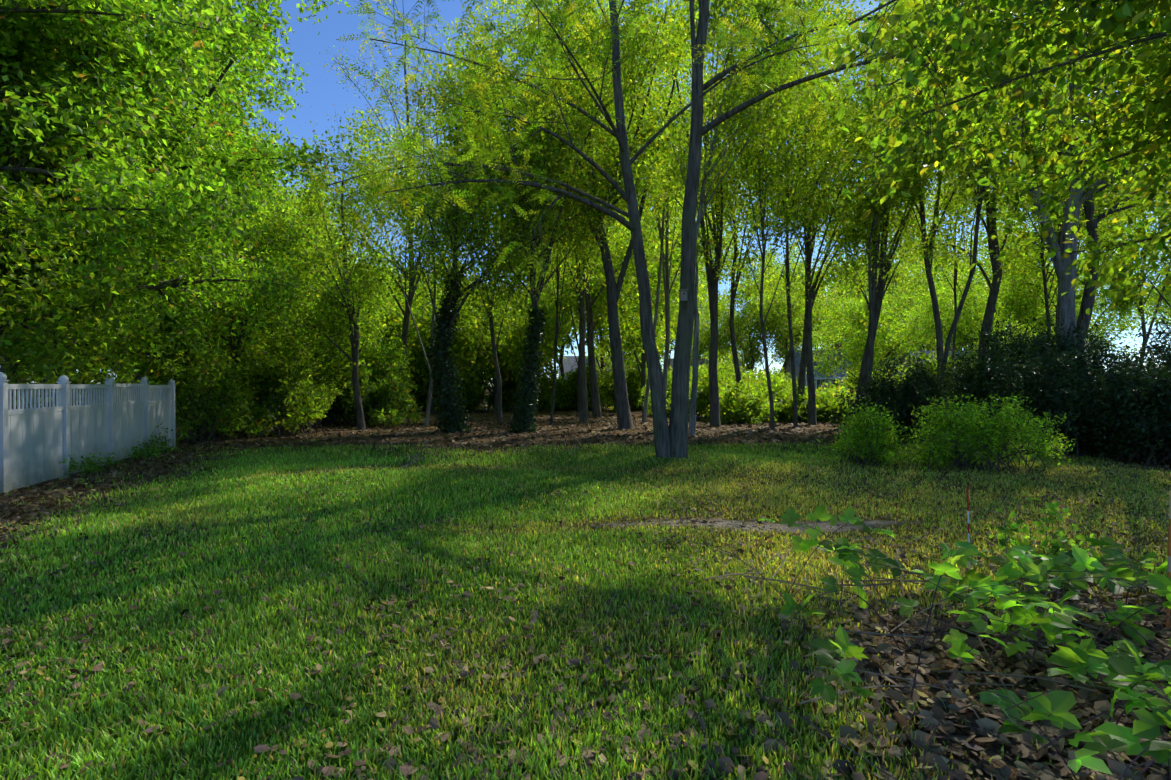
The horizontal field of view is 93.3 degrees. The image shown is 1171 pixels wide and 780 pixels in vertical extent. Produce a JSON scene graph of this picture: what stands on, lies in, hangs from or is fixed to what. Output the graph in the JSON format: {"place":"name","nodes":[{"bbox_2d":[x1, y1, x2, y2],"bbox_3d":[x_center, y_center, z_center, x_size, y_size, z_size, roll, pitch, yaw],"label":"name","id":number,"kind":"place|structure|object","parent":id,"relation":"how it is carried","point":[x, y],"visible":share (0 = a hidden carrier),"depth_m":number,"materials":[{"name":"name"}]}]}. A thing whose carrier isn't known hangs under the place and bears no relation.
{"place":"outdoors","nodes":[
{"label":"outdoors","id":0,"kind":"place"},
{"bbox_2d":[0,442,1170,779],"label":"lawn grass","id":1,"kind":"structure","parent":0,"point":[262,490],"depth_m":4.78,"materials":[{"name":"plant"}]},
{"bbox_2d":[254,0,1007,458],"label":"tree","id":2,"kind":"object","parent":1,"relation":"on","point":[670,440],"depth_m":12.71,"materials":[{"name":"plant"}]},
{"bbox_2d":[0,386,1170,779],"bbox_3d":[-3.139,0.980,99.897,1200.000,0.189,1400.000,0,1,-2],"label":"ground","id":3,"kind":"structure","parent":0,"point":[944,660],"depth_m":4.45,"materials":[{"name":"soil"}]},
{"bbox_2d":[0,372,175,495],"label":"fence","id":4,"kind":"object","parent":3,"relation":"on","point":[38,444],"visible":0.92,"depth_m":11.06,"materials":[{"name":"plastic"}]},
{"bbox_2d":[0,119,180,411],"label":"tree","id":5,"kind":"object","parent":3,"relation":"on","point":[99,364],"visible":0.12,"depth_m":15.07,"materials":[{"name":"green plant"}]},
{"bbox_2d":[0,154,203,407],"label":"tree","id":6,"kind":"object","parent":3,"relation":"on","point":[28,304],"visible":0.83,"depth_m":11.66,"materials":[{"name":"green plant"}]},
{"bbox_2d":[0,439,274,555],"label":"leaf litter","id":7,"kind":"object","parent":3,"relation":"on","point":[177,462],"visible":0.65,"depth_m":10.30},
{"bbox_2d":[0,0,285,312],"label":"dense tree","id":8,"kind":"object","parent":3,"relation":"on","point":[161,27],"visible":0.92,"depth_m":10.78,"materials":[{"name":"green plant"}]},
{"bbox_2d":[0,2,309,408],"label":"dense tree","id":9,"kind":"object","parent":3,"relation":"on","point":[261,94],"visible":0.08,"depth_m":19.57,"materials":[{"name":"green plant"}]},
{"bbox_2d":[0,0,351,407],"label":"dense tree","id":10,"kind":"object","parent":3,"relation":"on","point":[244,162],"visible":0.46,"depth_m":14.98,"materials":[{"name":"green plant"}]},
{"bbox_2d":[96,307,271,443],"bbox_3d":[-12.838,-0.650,17.632,3.858,4.992,4.102,0,1,25],"label":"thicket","id":11,"kind":"object","parent":3,"relation":"on","point":[209,398],"visible":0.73,"depth_m":17.43,"materials":[{"name":"green"}]},
{"bbox_2d":[91,194,329,434],"bbox_3d":[-13.902,-2.799,20.407,7.924,9.030,6.979,0,1,-2],"label":"tree","id":12,"kind":"object","parent":3,"relation":"on","point":[235,348],"visible":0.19,"depth_m":20.50,"materials":[{"name":"green plant"}]},
{"bbox_2d":[137,199,318,373],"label":"tree","id":13,"kind":"object","parent":3,"relation":"on","point":[262,327],"depth_m":24.27,"materials":[{"name":"green plant"}]},
{"bbox_2d":[202,315,319,431],"bbox_3d":[-13.892,-0.795,22.589,5.634,5.012,5.285,0,1,-2],"label":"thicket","id":14,"kind":"object","parent":3,"relation":"on","point":[271,340],"visible":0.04,"depth_m":21.73,"materials":[{"name":"green"}]},
{"bbox_2d":[217,179,337,359],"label":"tree","id":15,"kind":"object","parent":3,"relation":"on","point":[298,211],"depth_m":39.16,"materials":[{"name":"green plant"}]},
{"bbox_2d":[233,328,348,437],"bbox_3d":[-11.542,-0.248,21.194,4.397,4.222,4.279,0,1,42],"label":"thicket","id":16,"kind":"object","parent":3,"relation":"on","point":[276,384],"visible":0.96,"depth_m":20.43,"materials":[{"name":"green"}]},
{"bbox_2d":[242,174,371,271],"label":"tree","id":17,"kind":"object","parent":3,"relation":"on","point":[286,192],"visible":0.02,"depth_m":42.35,"materials":[{"name":"green plant"}]},
{"bbox_2d":[280,352,363,425],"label":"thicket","id":18,"kind":"object","parent":3,"relation":"on","point":[336,418],"visible":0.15,"depth_m":25.61,"materials":[{"name":"green"}]},
{"bbox_2d":[232,145,419,429],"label":"tree","id":19,"kind":"object","parent":3,"relation":"on","point":[346,277],"visible":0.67,"depth_m":22.08,"materials":[{"name":"green plant"}]},
{"bbox_2d":[261,219,398,370],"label":"tree","id":20,"kind":"object","parent":3,"relation":"on","point":[323,239],"visible":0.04,"depth_m":34.89,"materials":[{"name":"green plant"}]},
{"bbox_2d":[251,243,423,423],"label":"tree","id":21,"kind":"object","parent":3,"relation":"on","point":[378,358],"visible":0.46,"depth_m":25.28,"materials":[{"name":"green plant"}]},
{"bbox_2d":[321,353,424,427],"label":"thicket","id":22,"kind":"object","parent":3,"relation":"on","point":[379,402],"visible":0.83,"depth_m":25.44,"materials":[{"name":"green"}]},
{"bbox_2d":[287,2,487,418],"bbox_3d":[-9.807,-8.941,29.730,9.839,21.213,11.743,0,1,36],"label":"sparse tree","id":23,"kind":"object","parent":3,"relation":"on","point":[406,314],"visible":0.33,"depth_m":29.87,"materials":[{"name":"green plant"}]},
{"bbox_2d":[329,94,510,425],"bbox_3d":[-7.220,-5.529,25.376,8.690,14.508,7.999,0,1,-2],"label":"tree","id":24,"kind":"object","parent":3,"relation":"on","point":[356,139],"visible":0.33,"depth_m":24.41,"materials":[{"name":"green plant"}]},
{"bbox_2d":[405,360,439,410],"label":"hedge","id":25,"kind":"object","parent":3,"relation":"on","point":[415,393],"visible":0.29,"depth_m":40.13,"materials":[{"name":"green"}]},
{"bbox_2d":[341,239,515,412],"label":"tree","id":26,"kind":"object","parent":3,"relation":"on","point":[478,327],"visible":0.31,"depth_m":35.85,"materials":[{"name":"green plant"}]},
{"bbox_2d":[417,381,490,410],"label":"hedge","id":27,"kind":"object","parent":3,"relation":"on","point":[470,405],"visible":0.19,"depth_m":39.87,"materials":[{"name":"green"}]},
{"bbox_2d":[405,118,544,422],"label":"tree","id":28,"kind":"object","parent":3,"relation":"on","point":[499,386],"visible":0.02,"depth_m":25.28,"materials":[{"name":"green plant"}]},
{"bbox_2d":[347,27,627,432],"bbox_3d":[-3.429,-5.639,21.414,9.646,15.004,7.754,0,1,-34],"label":"ivy tree","id":29,"kind":"object","parent":3,"relation":"on","point":[449,399],"visible":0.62,"depth_m":20.92,"materials":[{"name":"green plant"}]},
{"bbox_2d":[410,279,586,412],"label":"tree","id":30,"kind":"object","parent":3,"relation":"on","point":[512,345],"visible":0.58,"depth_m":35.77,"materials":[{"name":"green plant"}]},
{"bbox_2d":[479,368,544,410],"bbox_3d":[-5.325,0.000,40.524,5.188,4.246,5.272,0,1,32],"label":"understorey","id":31,"kind":"object","parent":3,"relation":"on","point":[491,399],"visible":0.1,"depth_m":39.79,"materials":[{"name":"green"}]},
{"bbox_2d":[487,363,562,410],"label":"hedge","id":32,"kind":"object","parent":3,"relation":"on","point":[541,396],"visible":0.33,"depth_m":39.11,"materials":[{"name":"green"}]},
{"bbox_2d":[482,276,578,380],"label":"tree","id":33,"kind":"object","parent":3,"relation":"on","point":[567,325],"depth_m":39.94,"materials":[{"name":"green plant"}]},
{"bbox_2d":[395,0,682,432],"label":"ivy tree","id":34,"kind":"object","parent":3,"relation":"on","point":[524,414],"visible":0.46,"depth_m":20.71,"materials":[{"name":"green plant"}]},
{"bbox_2d":[176,414,946,446],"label":"leaf litter","id":35,"kind":"object","parent":3,"relation":"on","point":[810,439],"visible":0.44,"depth_m":20.68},
{"bbox_2d":[537,370,591,410],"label":"hedge","id":36,"kind":"object","parent":3,"relation":"on","point":[564,399],"visible":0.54,"depth_m":40.11,"materials":[{"name":"green"}]},
{"bbox_2d":[495,96,636,424],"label":"tree","id":37,"kind":"object","parent":3,"relation":"on","point":[556,342],"visible":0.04,"depth_m":26.67,"materials":[{"name":"green plant"}]},
{"bbox_2d":[504,87,646,412],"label":"tree","id":38,"kind":"object","parent":3,"relation":"on","point":[549,295],"visible":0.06,"depth_m":36.27,"materials":[{"name":"green plant"}]},
{"bbox_2d":[500,245,650,376],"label":"tree","id":39,"kind":"object","parent":3,"relation":"on","point":[561,359],"visible":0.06,"depth_m":42.78,"materials":[{"name":"green plant"}]},
{"bbox_2d":[0,438,1170,779],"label":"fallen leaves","id":40,"kind":"object","parent":3,"relation":"on","point":[722,760],"depth_m":3.72,"materials":[{"name":"brown plant"}]},
{"bbox_2d":[0,508,1170,779],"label":"leaf litter","id":41,"kind":"object","parent":3,"relation":"on","point":[932,720],"visible":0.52,"depth_m":3.13,"materials":[{"name":"plant"}]},
{"bbox_2d":[556,359,615,410],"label":"bush","id":42,"kind":"object","parent":3,"relation":"on","point":[572,376],"visible":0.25,"depth_m":40.61,"materials":[{"name":"green"}]},
{"bbox_2d":[522,39,660,421],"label":"tree","id":43,"kind":"object","parent":3,"relation":"on","point":[583,397],"visible":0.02,"depth_m":28.03,"materials":[{"name":"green plant"}]},
{"bbox_2d":[542,56,660,417],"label":"tree","id":44,"kind":"object","parent":3,"relation":"on","point":[596,406],"depth_m":31.28,"materials":[{"name":"green plant"}]},
{"bbox_2d":[475,0,751,428],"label":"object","id":45,"kind":"object","parent":3,"relation":"on","point":[624,417],"visible":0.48,"depth_m":20.69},
{"bbox_2d":[561,228,671,369],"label":"tree","id":46,"kind":"object","parent":3,"relation":"on","point":[598,345],"visible":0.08,"depth_m":45.60,"materials":[{"name":"green plant"}]},
{"bbox_2d":[598,352,648,410],"bbox_3d":[3.285,-0.356,40.317,5.062,5.336,4.869,0,1,-2],"label":"understorey","id":47,"kind":"object","parent":3,"relation":"on","point":[633,378],"visible":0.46,"depth_m":39.35,"materials":[{"name":"green"}]},
{"bbox_2d":[558,178,742,412],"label":"tree","id":48,"kind":"object","parent":3,"relation":"on","point":[632,326],"visible":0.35,"depth_m":34.34,"materials":[{"name":"green plant"}]},
{"bbox_2d":[553,1,748,422],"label":"tree","id":49,"kind":"object","parent":3,"relation":"on","point":[644,414],"visible":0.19,"depth_m":26.78,"materials":[{"name":"green plant"}]},
{"bbox_2d":[636,360,705,416],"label":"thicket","id":50,"kind":"object","parent":3,"relation":"on","point":[669,388],"visible":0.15,"depth_m":33.46,"materials":[{"name":"green"}]},
{"bbox_2d":[611,0,733,401],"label":"tree","id":51,"kind":"object","parent":3,"relation":"on","point":[666,270],"visible":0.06,"depth_m":29.91,"materials":[{"name":"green plant"}]},
{"bbox_2d":[615,195,732,343],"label":"tree","id":52,"kind":"object","parent":3,"relation":"on","point":[700,292],"visible":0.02,"depth_m":44.66,"materials":[{"name":"green plant"}]},
{"bbox_2d":[640,1,763,426],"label":"tree","id":53,"kind":"object","parent":3,"relation":"on","point":[712,283],"visible":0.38,"depth_m":25.00,"materials":[{"name":"green plant"}]},
{"bbox_2d":[666,360,746,419],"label":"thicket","id":54,"kind":"object","parent":3,"relation":"on","point":[703,401],"visible":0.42,"depth_m":29.33,"materials":[{"name":"green"}]},
{"bbox_2d":[676,223,753,362],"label":"tree","id":55,"kind":"object","parent":3,"relation":"on","point":[723,342],"visible":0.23,"depth_m":66.17,"materials":[{"name":"green plant"}]},
{"bbox_2d":[703,351,763,389],"bbox_3d":[9.540,-0.107,36.889,5.460,5.137,5.209,0,1,-2],"label":"understorey","id":56,"kind":"object","parent":3,"relation":"on","point":[729,368],"visible":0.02,"depth_m":36.49,"materials":[{"name":"green"}]},
{"bbox_2d":[665,59,812,393],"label":"tree","id":57,"kind":"object","parent":3,"relation":"on","point":[733,342],"visible":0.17,"depth_m":27.42,"materials":[{"name":"green plant"}]},
{"bbox_2d":[702,375,784,424],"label":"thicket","id":58,"kind":"object","parent":3,"relation":"on","point":[735,405],"visible":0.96,"depth_m":26.79,"materials":[{"name":"green"}]},
{"bbox_2d":[718,273,792,373],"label":"tree","id":59,"kind":"object","parent":3,"relation":"on","point":[752,354],"visible":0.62,"depth_m":68.78,"materials":[{"name":"green plant"}]},
{"bbox_2d":[737,244,802,370],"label":"tree","id":60,"kind":"object","parent":3,"relation":"on","point":[760,264],"visible":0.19,"depth_m":73.94,"materials":[{"name":"green plant"}]},
{"bbox_2d":[687,0,874,429],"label":"tree","id":61,"kind":"object","parent":3,"relation":"on","point":[760,172],"visible":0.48,"depth_m":21.78,"materials":[{"name":"green plant"}]},
{"bbox_2d":[745,367,829,421],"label":"hedge","id":62,"kind":"object","parent":3,"relation":"on","point":[783,392],"visible":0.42,"depth_m":27.91,"materials":[{"name":"green"}]},
{"bbox_2d":[737,240,840,374],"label":"tree","id":63,"kind":"object","parent":3,"relation":"on","point":[783,329],"visible":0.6,"depth_m":66.62,"materials":[{"name":"green plant"}]},
{"bbox_2d":[765,255,861,370],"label":"tree","id":64,"kind":"object","parent":3,"relation":"on","point":[783,351],"visible":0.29,"depth_m":66.66,"materials":[{"name":"green plant"}]},
{"bbox_2d":[723,0,920,427],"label":"tree","id":65,"kind":"object","parent":3,"relation":"on","point":[788,212],"visible":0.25,"depth_m":22.97,"materials":[{"name":"green plant"}]},
{"bbox_2d":[760,77,894,421],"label":"tree","id":66,"kind":"object","parent":3,"relation":"on","point":[831,235],"visible":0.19,"depth_m":27.49,"materials":[{"name":"green plant"}]},
{"bbox_2d":[723,0,933,424],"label":"tree","id":67,"kind":"object","parent":3,"relation":"on","point":[811,391],"visible":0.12,"depth_m":24.60,"materials":[{"name":"green plant"}]},
{"bbox_2d":[797,380,865,422],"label":"hedge","id":68,"kind":"object","parent":3,"relation":"on","point":[822,406],"visible":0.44,"depth_m":27.79,"materials":[{"name":"green"}]},
{"bbox_2d":[779,343,902,392],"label":"house","id":69,"kind":"structure","parent":3,"relation":"on","point":[817,379],"depth_m":64.34,"materials":[{"name":"wood"}]},
{"bbox_2d":[813,395,918,468],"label":"bright shrub","id":70,"kind":"object","parent":3,"relation":"on","point":[869,444],"visible":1,"depth_m":12.52,"materials":[{"name":"green plant"}]},
{"bbox_2d":[827,350,905,394],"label":"bush","id":71,"kind":"object","parent":3,"relation":"on","point":[852,377],"visible":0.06,"depth_m":37.70,"materials":[{"name":"green"}]},
{"bbox_2d":[796,281,945,382],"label":"tree","id":72,"kind":"object","parent":3,"relation":"on","point":[902,335],"visible":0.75,"depth_m":35.58,"materials":[{"name":"green plant"}]},
{"bbox_2d":[828,240,919,363],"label":"tree","id":73,"kind":"object","parent":3,"relation":"on","point":[889,276],"visible":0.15,"depth_m":65.94,"materials":[{"name":"green plant"}]},
{"bbox_2d":[798,0,983,401],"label":"tree","id":74,"kind":"object","parent":3,"relation":"on","point":[905,188],"visible":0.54,"depth_m":23.43,"materials":[{"name":"green plant"}]},
{"bbox_2d":[823,342,965,441],"bbox_3d":[10.859,0.170,19.369,4.624,3.961,4.466,0,1,-2],"label":"bush","id":75,"kind":"object","parent":3,"relation":"on","point":[899,399],"visible":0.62,"depth_m":18.73,"materials":[{"name":"green"}]},
{"bbox_2d":[804,86,988,396],"bbox_3d":[15.154,-7.267,28.563,7.837,17.899,7.791,0,1,20],"label":"tree","id":76,"kind":"object","parent":3,"relation":"on","point":[907,241],"visible":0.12,"depth_m":28.27,"materials":[{"name":"green plant"}]},
{"bbox_2d":[633,484,1170,779],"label":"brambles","id":77,"kind":"object","parent":3,"relation":"on","point":[1124,679],"visible":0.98,"depth_m":3.37,"materials":[{"name":"plant"}]},
{"bbox_2d":[834,0,984,412],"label":"tree","id":78,"kind":"object","parent":3,"relation":"on","point":[878,293],"visible":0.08,"depth_m":26.21,"materials":[{"name":"green plant"}]},
{"bbox_2d":[878,223,950,363],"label":"tree","id":79,"kind":"object","parent":3,"relation":"on","point":[917,278],"visible":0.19,"depth_m":68.05,"materials":[{"name":"green plant"}]},
{"bbox_2d":[842,33,1013,397],"bbox_3d":[15.342,-8.836,24.627,9.272,21.067,8.243,0,1,-2],"label":"tree","id":80,"kind":"object","parent":3,"relation":"on","point":[937,319],"visible":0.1,"depth_m":24.42,"materials":[{"name":"green plant"}]},
{"bbox_2d":[898,338,976,401],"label":"hedge","id":81,"kind":"object","parent":3,"relation":"on","point":[923,356],"visible":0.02,"depth_m":29.27,"materials":[{"name":"green"}]},
{"bbox_2d":[874,81,1027,359],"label":"tree","id":82,"kind":"object","parent":3,"relation":"on","point":[983,214],"visible":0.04,"depth_m":29.45,"materials":[{"name":"green plant"}]},
{"bbox_2d":[856,0,1092,414],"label":"tree","id":83,"kind":"object","parent":3,"relation":"on","point":[982,189],"visible":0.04,"depth_m":21.66,"materials":[{"name":"green plant"}]},
{"bbox_2d":[922,326,1029,417],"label":"bush","id":84,"kind":"object","parent":3,"relation":"on","point":[965,370],"visible":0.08,"depth_m":20.92,"materials":[{"name":"green"}]},
{"bbox_2d":[889,388,1076,474],"bbox_3d":[8.586,0.913,11.918,3.840,1.975,2.730,0,1,-2],"label":"bright shrub","id":85,"kind":"object","parent":3,"relation":"on","point":[974,436],"visible":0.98,"depth_m":11.63,"materials":[{"name":"green plant"}]},
{"bbox_2d":[797,0,1170,314],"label":"tree","id":86,"kind":"object","parent":3,"relation":"on","point":[1147,42],"visible":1,"depth_m":6.53,"materials":[{"name":"green plant"}]},
{"bbox_2d":[901,2,1100,361],"bbox_3d":[17.823,-8.841,24.800,7.283,21.050,8.081,0,1,16],"label":"tree","id":87,"kind":"object","parent":3,"relation":"on","point":[994,286],"visible":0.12,"depth_m":24.87,"materials":[{"name":"green plant"}]},
{"bbox_2d":[840,1,1170,355],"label":"tree","id":88,"kind":"object","parent":3,"relation":"on","point":[1066,310],"visible":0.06,"depth_m":18.33,"materials":[{"name":"green plant"}]},
{"bbox_2d":[900,224,1114,359],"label":"tree","id":89,"kind":"object","parent":3,"relation":"on","point":[973,308],"visible":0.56,"depth_m":31.10,"materials":[{"name":"green plant"}]},
{"bbox_2d":[925,320,1123,452],"bbox_3d":[13.277,-0.167,17.000,5.117,4.104,5.176,0,1,-2],"label":"bush","id":90,"kind":"object","parent":3,"relation":"on","point":[978,379],"visible":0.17,"depth_m":16.88,"materials":[{"name":"green"}]},
{"bbox_2d":[880,0,1170,357],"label":"dark tree","id":91,"kind":"object","parent":3,"relation":"on","point":[1087,301],"visible":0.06,"depth_m":19.14,"materials":[{"name":"green plant"}]},
{"bbox_2d":[968,310,1134,425],"bbox_3d":[15.216,-0.369,18.255,4.402,4.828,5.274,0,1,-2],"label":"bush","id":92,"kind":"object","parent":3,"relation":"on","point":[1057,341],"visible":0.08,"depth_m":17.58,"materials":[{"name":"green"}]},
{"bbox_2d":[953,61,1151,343],"bbox_3d":[22.738,-7.909,27.131,8.156,19.150,8.142,0,1,42],"label":"tree","id":93,"kind":"object","parent":3,"relation":"on","point":[1043,268],"visible":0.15,"depth_m":27.13,"materials":[{"name":"green plant"}]},
{"bbox_2d":[981,497,1126,562],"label":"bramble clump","id":94,"kind":"object","parent":3,"relation":"on","point":[1051,507],"visible":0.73,"depth_m":5.62,"materials":[{"name":"green"}]},
{"bbox_2d":[969,339,1139,460],"bbox_3d":[12.447,0.366,14.834,3.676,3.401,4.212,0,1,37],"label":"shrub","id":95,"kind":"object","parent":3,"relation":"on","point":[1041,393],"visible":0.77,"depth_m":14.20,"materials":[{"name":"green"}]},
{"bbox_2d":[971,0,1166,281],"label":"tree","id":96,"kind":"object","parent":3,"relation":"on","point":[1008,193],"visible":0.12,"depth_m":23.18,"materials":[{"name":"green plant"}]},
{"bbox_2d":[974,221,1170,367],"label":"tree","id":97,"kind":"object","parent":3,"relation":"on","point":[1123,307],"visible":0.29,"depth_m":31.07,"materials":[{"name":"green plant"}]},
{"bbox_2d":[981,152,1169,327],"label":"tree","id":98,"kind":"object","parent":3,"relation":"on","point":[1134,214],"visible":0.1,"depth_m":28.33,"materials":[{"name":"green plant"}]},
{"bbox_2d":[1022,326,1154,400],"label":"bush","id":99,"kind":"object","parent":3,"relation":"on","point":[1096,342],"visible":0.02,"depth_m":19.49,"materials":[{"name":"green"}]},
{"bbox_2d":[1070,340,1170,464],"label":"bush","id":100,"kind":"object","parent":3,"relation":"on","point":[1145,408],"visible":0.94,"depth_m":13.08,"materials":[{"name":"green"}]},
{"bbox_2d":[1081,311,1170,394],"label":"bush","id":101,"kind":"object","parent":3,"relation":"on","point":[1158,349],"visible":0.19,"depth_m":15.07,"materials":[{"name":"green"}]},
{"bbox_2d":[1081,176,1170,369],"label":"tree","id":102,"kind":"object","parent":3,"relation":"on","point":[1147,335],"visible":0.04,"depth_m":29.04,"materials":[{"name":"green plant"}]},
{"bbox_2d":[1081,10,1170,328],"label":"tree","id":103,"kind":"object","parent":3,"relation":"on","point":[1149,280],"visible":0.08,"depth_m":25.24,"materials":[{"name":"green plant"}]},
{"bbox_2d":[1118,241,1170,334],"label":"tree","id":104,"kind":"object","parent":3,"relation":"on","point":[1166,289],"visible":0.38,"depth_m":31.41,"materials":[{"name":"green plant"}]},
{"bbox_2d":[27,0,1170,385],"label":"sky","id":105,"kind":"structure","parent":0,"point":[306,44],"materials":[{"name":"blue"}]},
{"bbox_2d":[641,0,873,435],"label":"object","id":106,"kind":"object","parent":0,"point":[758,113],"visible":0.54,"depth_m":18.31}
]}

